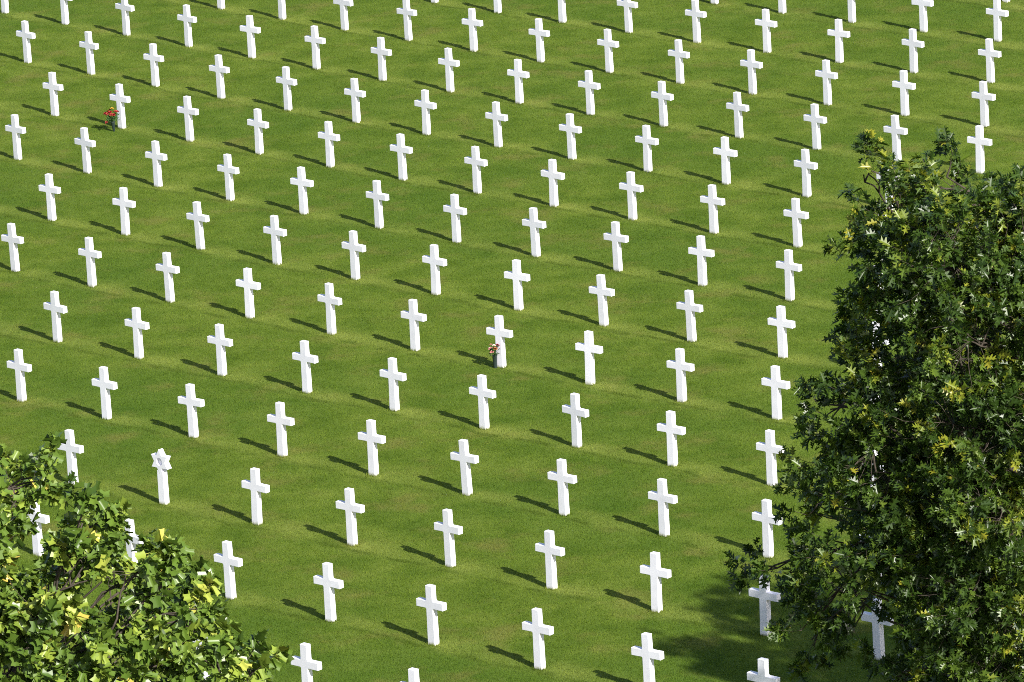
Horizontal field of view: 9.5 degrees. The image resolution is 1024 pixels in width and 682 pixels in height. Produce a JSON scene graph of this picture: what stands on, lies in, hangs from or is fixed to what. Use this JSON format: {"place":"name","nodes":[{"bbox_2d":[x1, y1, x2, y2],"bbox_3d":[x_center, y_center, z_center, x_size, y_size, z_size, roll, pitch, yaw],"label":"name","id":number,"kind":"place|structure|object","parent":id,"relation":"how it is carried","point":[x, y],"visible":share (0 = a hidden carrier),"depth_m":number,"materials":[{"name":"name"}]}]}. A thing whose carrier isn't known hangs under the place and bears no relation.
{"place":"outdoors","nodes":[
{"label":"outdoors","id":0,"kind":"place"},
{"bbox_2d":[0,0,1023,681],"bbox_3d":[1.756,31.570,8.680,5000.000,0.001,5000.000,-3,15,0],"label":"lawn","id":1,"kind":"structure","parent":0,"point":[302,294],"depth_m":127.61,"materials":[{"name":"green plant"}]},
{"bbox_2d":[1,223,23,271],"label":"cross","id":2,"kind":"object","parent":1,"relation":"on","point":[12,239],"visible":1,"depth_m":131.26,"materials":[{"name":"white stone"}]},
{"bbox_2d":[5,114,25,159],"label":"cross","id":3,"kind":"object","parent":1,"relation":"on","point":[15,129],"visible":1,"depth_m":141.15,"materials":[{"name":"white stone"}]},
{"bbox_2d":[7,349,31,401],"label":"cross","id":4,"kind":"object","parent":1,"relation":"on","point":[19,365],"visible":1,"depth_m":121.30,"materials":[{"name":"white stone"}]},
{"bbox_2d":[28,502,49,556],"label":"cross","id":5,"kind":"object","parent":1,"relation":"on","point":[37,537],"visible":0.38,"depth_m":111.27,"materials":[{"name":"white stone"}]},
{"bbox_2d":[38,173,60,220],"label":"cross","id":6,"kind":"object","parent":1,"relation":"on","point":[49,188],"visible":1,"depth_m":135.41,"materials":[{"name":"white stone"}]},
{"bbox_2d":[43,72,62,115],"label":"cross","id":7,"kind":"object","parent":1,"relation":"on","point":[52,86],"visible":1,"depth_m":145.26,"materials":[{"name":"white stone"}]},
{"bbox_2d":[43,291,66,341],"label":"cross","id":8,"kind":"object","parent":1,"relation":"on","point":[55,307],"visible":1,"depth_m":125.49,"materials":[{"name":"white stone"}]},
{"bbox_2d":[58,429,83,484],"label":"cross","id":9,"kind":"object","parent":1,"relation":"on","point":[70,447],"visible":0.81,"depth_m":115.50,"materials":[{"name":"white stone"}]},
{"bbox_2d":[74,127,95,173],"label":"cross","id":10,"kind":"object","parent":1,"relation":"on","point":[85,142],"visible":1,"depth_m":139.51,"materials":[{"name":"white stone"}]},
{"bbox_2d":[78,237,101,286],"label":"cross","id":11,"kind":"object","parent":1,"relation":"on","point":[89,252],"visible":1,"depth_m":129.66,"materials":[{"name":"white stone"}]},
{"bbox_2d":[91,366,117,419],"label":"cross","id":12,"kind":"object","parent":1,"relation":"on","point":[104,384],"visible":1,"depth_m":119.74,"materials":[{"name":"white stone"}]},
{"bbox_2d":[112,187,135,235],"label":"cross","id":13,"kind":"object","parent":1,"relation":"on","point":[124,203],"visible":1,"depth_m":133.80,"materials":[{"name":"white stone"}]},
{"bbox_2d":[124,307,149,358],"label":"cross","id":14,"kind":"object","parent":1,"relation":"on","point":[136,324],"visible":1,"depth_m":123.92,"materials":[{"name":"white stone"}]},
{"bbox_2d":[0,431,293,681],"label":"tulip tree","id":15,"kind":"object","parent":1,"relation":"on","point":[37,641],"visible":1,"depth_m":68.81,"materials":[{"name":"green plant"}]},
{"bbox_2d":[145,140,166,186],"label":"cross","id":16,"kind":"object","parent":1,"relation":"on","point":[155,155],"visible":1,"depth_m":137.91,"materials":[{"name":"white stone"}]},
{"bbox_2d":[151,448,170,504],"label":"star marker","id":17,"kind":"object","parent":1,"relation":"on","point":[161,459],"visible":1,"depth_m":113.97,"materials":[{"name":"white stone"}]},
{"bbox_2d":[156,252,179,302],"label":"cross","id":18,"kind":"object","parent":1,"relation":"on","point":[167,268],"visible":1,"depth_m":128.07,"materials":[{"name":"white stone"}]},
{"bbox_2d":[177,96,198,141],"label":"cross","id":19,"kind":"object","parent":1,"relation":"on","point":[187,110],"visible":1,"depth_m":142.00,"materials":[{"name":"white stone"}]},
{"bbox_2d":[178,383,204,437],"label":"cross","id":20,"kind":"object","parent":1,"relation":"on","point":[191,401],"visible":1,"depth_m":118.18,"materials":[{"name":"white stone"}]},
{"bbox_2d":[186,201,209,249],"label":"cross","id":21,"kind":"object","parent":1,"relation":"on","point":[198,217],"visible":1,"depth_m":132.21,"materials":[{"name":"white stone"}]},
{"bbox_2d":[207,324,232,375],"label":"cross","id":22,"kind":"object","parent":1,"relation":"on","point":[220,340],"visible":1,"depth_m":122.35,"materials":[{"name":"white stone"}]},
{"bbox_2d":[217,154,238,200],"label":"cross","id":23,"kind":"object","parent":1,"relation":"on","point":[228,169],"visible":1,"depth_m":136.31,"materials":[{"name":"white stone"}]},
{"bbox_2d":[214,540,242,598],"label":"cross","id":24,"kind":"object","parent":1,"relation":"on","point":[228,559],"visible":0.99,"depth_m":108.16,"materials":[{"name":"white stone"}]},
{"bbox_2d":[236,268,260,317],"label":"cross","id":25,"kind":"object","parent":1,"relation":"on","point":[248,284],"visible":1,"depth_m":126.49,"materials":[{"name":"white stone"}]},
{"bbox_2d":[241,467,269,524],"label":"cross","id":26,"kind":"object","parent":1,"relation":"on","point":[255,485],"visible":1,"depth_m":112.40,"materials":[{"name":"white stone"}]},
{"bbox_2d":[247,108,268,154],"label":"cross","id":27,"kind":"object","parent":1,"relation":"on","point":[257,123],"visible":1,"depth_m":140.40,"materials":[{"name":"white stone"}]},
{"bbox_2d":[263,215,286,264],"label":"cross","id":28,"kind":"object","parent":1,"relation":"on","point":[275,231],"visible":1,"depth_m":130.62,"materials":[{"name":"white stone"}]},
{"bbox_2d":[267,402,294,456],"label":"cross","id":29,"kind":"object","parent":1,"relation":"on","point":[280,419],"visible":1,"depth_m":116.62,"materials":[{"name":"white stone"}]},
{"bbox_2d":[276,66,296,110],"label":"cross","id":30,"kind":"object","parent":1,"relation":"on","point":[286,80],"visible":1,"depth_m":144.48,"materials":[{"name":"white stone"}]},
{"bbox_2d":[290,166,313,214],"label":"cross","id":31,"kind":"object","parent":1,"relation":"on","point":[301,181],"visible":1,"depth_m":134.73,"materials":[{"name":"white stone"}]},
{"bbox_2d":[292,340,317,393],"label":"cross","id":32,"kind":"object","parent":1,"relation":"on","point":[304,357],"visible":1,"depth_m":120.79,"materials":[{"name":"white stone"}]},
{"bbox_2d":[291,642,321,681],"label":"cross","id":33,"kind":"object","parent":1,"relation":"on","point":[305,662],"visible":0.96,"depth_m":102.26,"materials":[{"name":"white stone"}]},
{"bbox_2d":[313,562,343,621],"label":"cross","id":34,"kind":"object","parent":1,"relation":"on","point":[328,581],"visible":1,"depth_m":106.61,"materials":[{"name":"white stone"}]},
{"bbox_2d":[318,121,339,167],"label":"cross","id":35,"kind":"object","parent":1,"relation":"on","point":[328,136],"visible":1,"depth_m":138.83,"materials":[{"name":"white stone"}]},
{"bbox_2d":[317,283,341,334],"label":"cross","id":36,"kind":"object","parent":1,"relation":"on","point":[329,299],"visible":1,"depth_m":124.93,"materials":[{"name":"white stone"}]},
{"bbox_2d":[336,487,364,545],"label":"cross","id":37,"kind":"object","parent":1,"relation":"on","point":[350,506],"visible":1,"depth_m":110.85,"materials":[{"name":"white stone"}]},
{"bbox_2d":[342,230,365,279],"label":"cross","id":38,"kind":"object","parent":1,"relation":"on","point":[353,246],"visible":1,"depth_m":129.05,"materials":[{"name":"white stone"}]},
{"bbox_2d":[344,78,365,122],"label":"cross","id":39,"kind":"object","parent":1,"relation":"on","point":[355,92],"visible":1,"depth_m":142.91,"materials":[{"name":"white stone"}]},
{"bbox_2d":[358,419,385,475],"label":"cross","id":40,"kind":"object","parent":1,"relation":"on","point":[371,437],"visible":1,"depth_m":115.06,"materials":[{"name":"white stone"}]},
{"bbox_2d":[366,180,388,228],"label":"cross","id":41,"kind":"object","parent":1,"relation":"on","point":[376,195],"visible":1,"depth_m":133.17,"materials":[{"name":"white stone"}]},
{"bbox_2d":[371,37,391,80],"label":"cross","id":42,"kind":"object","parent":1,"relation":"on","point":[380,50],"visible":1,"depth_m":146.99,"materials":[{"name":"white stone"}]},
{"bbox_2d":[379,357,406,410],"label":"cross","id":43,"kind":"object","parent":1,"relation":"on","point":[392,374],"visible":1,"depth_m":119.22,"materials":[{"name":"white stone"}]},
{"bbox_2d":[390,133,412,179],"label":"cross","id":44,"kind":"object","parent":1,"relation":"on","point":[400,148],"visible":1,"depth_m":137.27,"materials":[{"name":"white stone"}]},
{"bbox_2d":[401,299,426,350],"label":"cross","id":45,"kind":"object","parent":1,"relation":"on","point":[413,316],"visible":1,"depth_m":123.38,"materials":[{"name":"white stone"}]},
{"bbox_2d":[414,89,436,134],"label":"cross","id":46,"kind":"object","parent":1,"relation":"on","point":[425,104],"visible":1,"depth_m":141.35,"materials":[{"name":"white stone"}]},
{"bbox_2d":[416,584,446,645],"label":"cross","id":47,"kind":"object","parent":1,"relation":"on","point":[431,604],"visible":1,"depth_m":105.05,"materials":[{"name":"white stone"}]},
{"bbox_2d":[422,244,446,294],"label":"cross","id":48,"kind":"object","parent":1,"relation":"on","point":[434,260],"visible":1,"depth_m":127.51,"materials":[{"name":"white stone"}]},
{"bbox_2d":[434,509,462,567],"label":"cross","id":49,"kind":"object","parent":1,"relation":"on","point":[448,527],"visible":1,"depth_m":109.30,"materials":[{"name":"white stone"}]},
{"bbox_2d":[438,48,459,92],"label":"cross","id":50,"kind":"object","parent":1,"relation":"on","point":[448,62],"visible":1,"depth_m":145.45,"materials":[{"name":"white stone"}]},
{"bbox_2d":[443,194,466,242],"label":"cross","id":51,"kind":"object","parent":1,"relation":"on","point":[455,210],"visible":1,"depth_m":131.62,"materials":[{"name":"white stone"}]},
{"bbox_2d":[450,439,478,495],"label":"cross","id":52,"kind":"object","parent":1,"relation":"on","point":[464,457],"visible":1,"depth_m":113.50,"materials":[{"name":"white stone"}]},
{"bbox_2d":[464,146,487,193],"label":"cross","id":53,"kind":"object","parent":1,"relation":"on","point":[475,161],"visible":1,"depth_m":135.72,"materials":[{"name":"white stone"}]},
{"bbox_2d":[469,374,495,429],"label":"cross","id":54,"kind":"object","parent":1,"relation":"on","point":[482,392],"visible":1,"depth_m":117.67,"materials":[{"name":"white stone"}]},
{"bbox_2d":[485,101,507,147],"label":"cross","id":55,"kind":"object","parent":1,"relation":"on","point":[496,116],"visible":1,"depth_m":139.82,"materials":[{"name":"white stone"}]},
{"bbox_2d":[486,315,512,367],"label":"cross","id":56,"kind":"object","parent":1,"relation":"on","point":[499,332],"visible":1,"depth_m":121.83,"materials":[{"name":"white stone"}]},
{"bbox_2d":[504,259,529,310],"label":"cross","id":57,"kind":"object","parent":1,"relation":"on","point":[516,276],"visible":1,"depth_m":125.97,"materials":[{"name":"white stone"}]},
{"bbox_2d":[507,59,528,103],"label":"cross","id":58,"kind":"object","parent":1,"relation":"on","point":[517,73],"visible":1,"depth_m":143.91,"materials":[{"name":"white stone"}]},
{"bbox_2d":[522,207,545,256],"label":"cross","id":59,"kind":"object","parent":1,"relation":"on","point":[533,223],"visible":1,"depth_m":130.09,"materials":[{"name":"white stone"}]},
{"bbox_2d":[522,607,553,669],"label":"cross","id":60,"kind":"object","parent":1,"relation":"on","point":[537,628],"visible":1,"depth_m":103.47,"materials":[{"name":"white stone"}]},
{"bbox_2d":[528,18,549,61],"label":"cross","id":61,"kind":"object","parent":1,"relation":"on","point":[538,32],"visible":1,"depth_m":148.02,"materials":[{"name":"white stone"}]},
{"bbox_2d":[535,530,564,589],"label":"cross","id":62,"kind":"object","parent":1,"relation":"on","point":[550,549],"visible":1,"depth_m":107.73,"materials":[{"name":"white stone"}]},
{"bbox_2d":[541,159,564,206],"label":"cross","id":63,"kind":"object","parent":1,"relation":"on","point":[552,174],"visible":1,"depth_m":134.18,"materials":[{"name":"white stone"}]},
{"bbox_2d":[547,458,576,515],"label":"cross","id":64,"kind":"object","parent":1,"relation":"on","point":[562,477],"visible":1,"depth_m":111.94,"materials":[{"name":"white stone"}]},
{"bbox_2d":[559,113,581,159],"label":"cross","id":65,"kind":"object","parent":1,"relation":"on","point":[570,128],"visible":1,"depth_m":138.29,"materials":[{"name":"white stone"}]},
{"bbox_2d":[562,393,588,447],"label":"cross","id":66,"kind":"object","parent":1,"relation":"on","point":[575,410],"visible":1,"depth_m":116.12,"materials":[{"name":"white stone"}]},
{"bbox_2d":[575,330,602,384],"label":"cross","id":67,"kind":"object","parent":1,"relation":"on","point":[588,347],"visible":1,"depth_m":120.29,"materials":[{"name":"white stone"}]},
{"bbox_2d":[578,70,600,114],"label":"cross","id":68,"kind":"object","parent":1,"relation":"on","point":[588,84],"visible":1,"depth_m":142.40,"materials":[{"name":"white stone"}]},
{"bbox_2d":[589,274,614,326],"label":"cross","id":69,"kind":"object","parent":1,"relation":"on","point":[601,291],"visible":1,"depth_m":124.44,"materials":[{"name":"white stone"}]},
{"bbox_2d":[597,29,618,72],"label":"cross","id":70,"kind":"object","parent":1,"relation":"on","point":[607,43],"visible":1,"depth_m":146.50,"materials":[{"name":"white stone"}]},
{"bbox_2d":[603,221,628,271],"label":"cross","id":71,"kind":"object","parent":1,"relation":"on","point":[615,237],"visible":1,"depth_m":128.56,"materials":[{"name":"white stone"}]},
{"bbox_2d":[619,171,643,220],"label":"cross","id":72,"kind":"object","parent":1,"relation":"on","point":[631,187],"visible":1,"depth_m":132.68,"materials":[{"name":"white stone"}]},
{"bbox_2d":[635,125,658,172],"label":"cross","id":73,"kind":"object","parent":1,"relation":"on","point":[646,140],"visible":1,"depth_m":136.79,"materials":[{"name":"white stone"}]},
{"bbox_2d":[631,632,663,681],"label":"cross","id":74,"kind":"object","parent":1,"relation":"on","point":[647,653],"visible":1,"depth_m":101.85,"materials":[{"name":"white stone"}]},
{"bbox_2d":[640,551,670,612],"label":"cross","id":75,"kind":"object","parent":1,"relation":"on","point":[655,571],"visible":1,"depth_m":106.15,"materials":[{"name":"white stone"}]},
{"bbox_2d":[651,81,673,126],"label":"cross","id":76,"kind":"object","parent":1,"relation":"on","point":[662,95],"visible":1,"depth_m":140.90,"materials":[{"name":"white stone"}]},
{"bbox_2d":[648,478,677,536],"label":"cross","id":77,"kind":"object","parent":1,"relation":"on","point":[662,496],"visible":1,"depth_m":110.38,"materials":[{"name":"white stone"}]},
{"bbox_2d":[657,410,685,466],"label":"cross","id":78,"kind":"object","parent":1,"relation":"on","point":[671,428],"visible":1,"depth_m":114.58,"materials":[{"name":"white stone"}]},
{"bbox_2d":[668,39,689,83],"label":"cross","id":79,"kind":"object","parent":1,"relation":"on","point":[678,53],"visible":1,"depth_m":145.02,"materials":[{"name":"white stone"}]},
{"bbox_2d":[666,348,693,401],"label":"cross","id":80,"kind":"object","parent":1,"relation":"on","point":[680,365],"visible":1,"depth_m":118.75,"materials":[{"name":"white stone"}]},
{"bbox_2d":[676,290,702,341],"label":"cross","id":81,"kind":"object","parent":1,"relation":"on","point":[689,307],"visible":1,"depth_m":122.91,"materials":[{"name":"white stone"}]},
{"bbox_2d":[688,235,714,286],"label":"cross","id":82,"kind":"object","parent":1,"relation":"on","point":[701,251],"visible":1,"depth_m":127.05,"materials":[{"name":"white stone"}]},
{"bbox_2d":[700,184,724,233],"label":"cross","id":83,"kind":"object","parent":1,"relation":"on","point":[712,200],"visible":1,"depth_m":131.17,"materials":[{"name":"white stone"}]},
{"bbox_2d":[713,136,736,184],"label":"cross","id":84,"kind":"object","parent":1,"relation":"on","point":[725,152],"visible":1,"depth_m":135.30,"materials":[{"name":"white stone"}]},
{"bbox_2d":[726,92,748,138],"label":"cross","id":85,"kind":"object","parent":1,"relation":"on","point":[737,106],"visible":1,"depth_m":139.41,"materials":[{"name":"white stone"}]},
{"bbox_2d":[740,49,762,94],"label":"cross","id":86,"kind":"object","parent":1,"relation":"on","point":[751,63],"visible":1,"depth_m":143.54,"materials":[{"name":"white stone"}]},
{"bbox_2d":[747,657,779,681],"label":"cross","id":87,"kind":"object","parent":1,"relation":"on","point":[762,674],"visible":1,"depth_m":100.19,"materials":[{"name":"white stone"}]},
{"bbox_2d":[749,575,780,635],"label":"cross","id":88,"kind":"object","parent":1,"relation":"on","point":[765,596],"visible":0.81,"depth_m":104.57,"materials":[{"name":"white stone"}]},
{"bbox_2d":[755,9,776,52],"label":"cross","id":89,"kind":"object","parent":1,"relation":"on","point":[765,23],"visible":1,"depth_m":147.67,"materials":[{"name":"white stone"}]},
{"bbox_2d":[752,499,781,557],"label":"cross","id":90,"kind":"object","parent":1,"relation":"on","point":[765,516],"visible":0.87,"depth_m":108.82,"materials":[{"name":"white stone"}]},
{"bbox_2d":[756,429,783,485],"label":"cross","id":91,"kind":"object","parent":1,"relation":"on","point":[770,447],"visible":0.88,"depth_m":113.03,"materials":[{"name":"white stone"}]},
{"bbox_2d":[761,365,789,419],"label":"cross","id":92,"kind":"object","parent":1,"relation":"on","point":[775,383],"visible":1,"depth_m":117.22,"materials":[{"name":"white stone"}]},
{"bbox_2d":[767,305,794,358],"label":"cross","id":93,"kind":"object","parent":1,"relation":"on","point":[781,322],"visible":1,"depth_m":121.39,"materials":[{"name":"white stone"}]},
{"bbox_2d":[776,249,801,300],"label":"cross","id":94,"kind":"object","parent":1,"relation":"on","point":[788,266],"visible":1,"depth_m":125.54,"materials":[{"name":"white stone"}]},
{"bbox_2d":[783,198,808,247],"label":"cross","id":95,"kind":"object","parent":1,"relation":"on","point":[796,214],"visible":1,"depth_m":129.68,"materials":[{"name":"white stone"}]},
{"bbox_2d":[794,149,817,197],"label":"cross","id":96,"kind":"object","parent":1,"relation":"on","point":[805,164],"visible":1,"depth_m":133.82,"materials":[{"name":"white stone"}]},
{"bbox_2d":[803,103,826,149],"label":"cross","id":97,"kind":"object","parent":1,"relation":"on","point":[814,118],"visible":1,"depth_m":137.94,"materials":[{"name":"white stone"}]},
{"bbox_2d":[815,60,837,105],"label":"cross","id":98,"kind":"object","parent":1,"relation":"on","point":[826,74],"visible":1,"depth_m":142.07,"materials":[{"name":"white stone"}]},
{"bbox_2d":[827,19,849,62],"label":"cross","id":99,"kind":"object","parent":1,"relation":"on","point":[838,33],"visible":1,"depth_m":146.23,"materials":[{"name":"white stone"}]},
{"bbox_2d":[722,126,1023,681],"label":"oak tree","id":100,"kind":"object","parent":1,"relation":"on","point":[950,558],"visible":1,"depth_m":76.46,"materials":[{"name":"green plant"}]},
{"bbox_2d":[861,598,893,660],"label":"cross","id":101,"kind":"object","parent":1,"relation":"on","point":[878,636],"visible":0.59,"depth_m":103.00,"materials":[{"name":"white stone"}]},
{"bbox_2d":[883,115,907,160],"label":"cross","id":102,"kind":"object","parent":1,"relation":"on","point":[894,129],"visible":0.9,"depth_m":136.48,"materials":[{"name":"white stone"}]},
{"bbox_2d":[892,70,915,115],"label":"cross","id":103,"kind":"object","parent":1,"relation":"on","point":[903,84],"visible":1,"depth_m":140.62,"materials":[{"name":"white stone"}]},
{"bbox_2d":[902,28,923,72],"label":"cross","id":104,"kind":"object","parent":1,"relation":"on","point":[912,43],"visible":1,"depth_m":144.76,"materials":[{"name":"white stone"}]},
{"bbox_2d":[967,125,991,172],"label":"cross","id":105,"kind":"object","parent":1,"relation":"on","point":[979,140],"visible":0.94,"depth_m":135.03,"materials":[{"name":"white stone"}]},
{"bbox_2d":[972,81,995,126],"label":"cross","id":106,"kind":"object","parent":1,"relation":"on","point":[983,95],"visible":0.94,"depth_m":139.18,"materials":[{"name":"white stone"}]},
{"bbox_2d":[978,38,1000,82],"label":"cross","id":107,"kind":"object","parent":1,"relation":"on","point":[989,53],"visible":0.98,"depth_m":143.34,"materials":[{"name":"white stone"}]},
{"bbox_2d":[986,0,1008,41],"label":"cross","id":108,"kind":"object","parent":1,"relation":"on","point":[996,12],"visible":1,"depth_m":147.50,"materials":[{"name":"white stone"}]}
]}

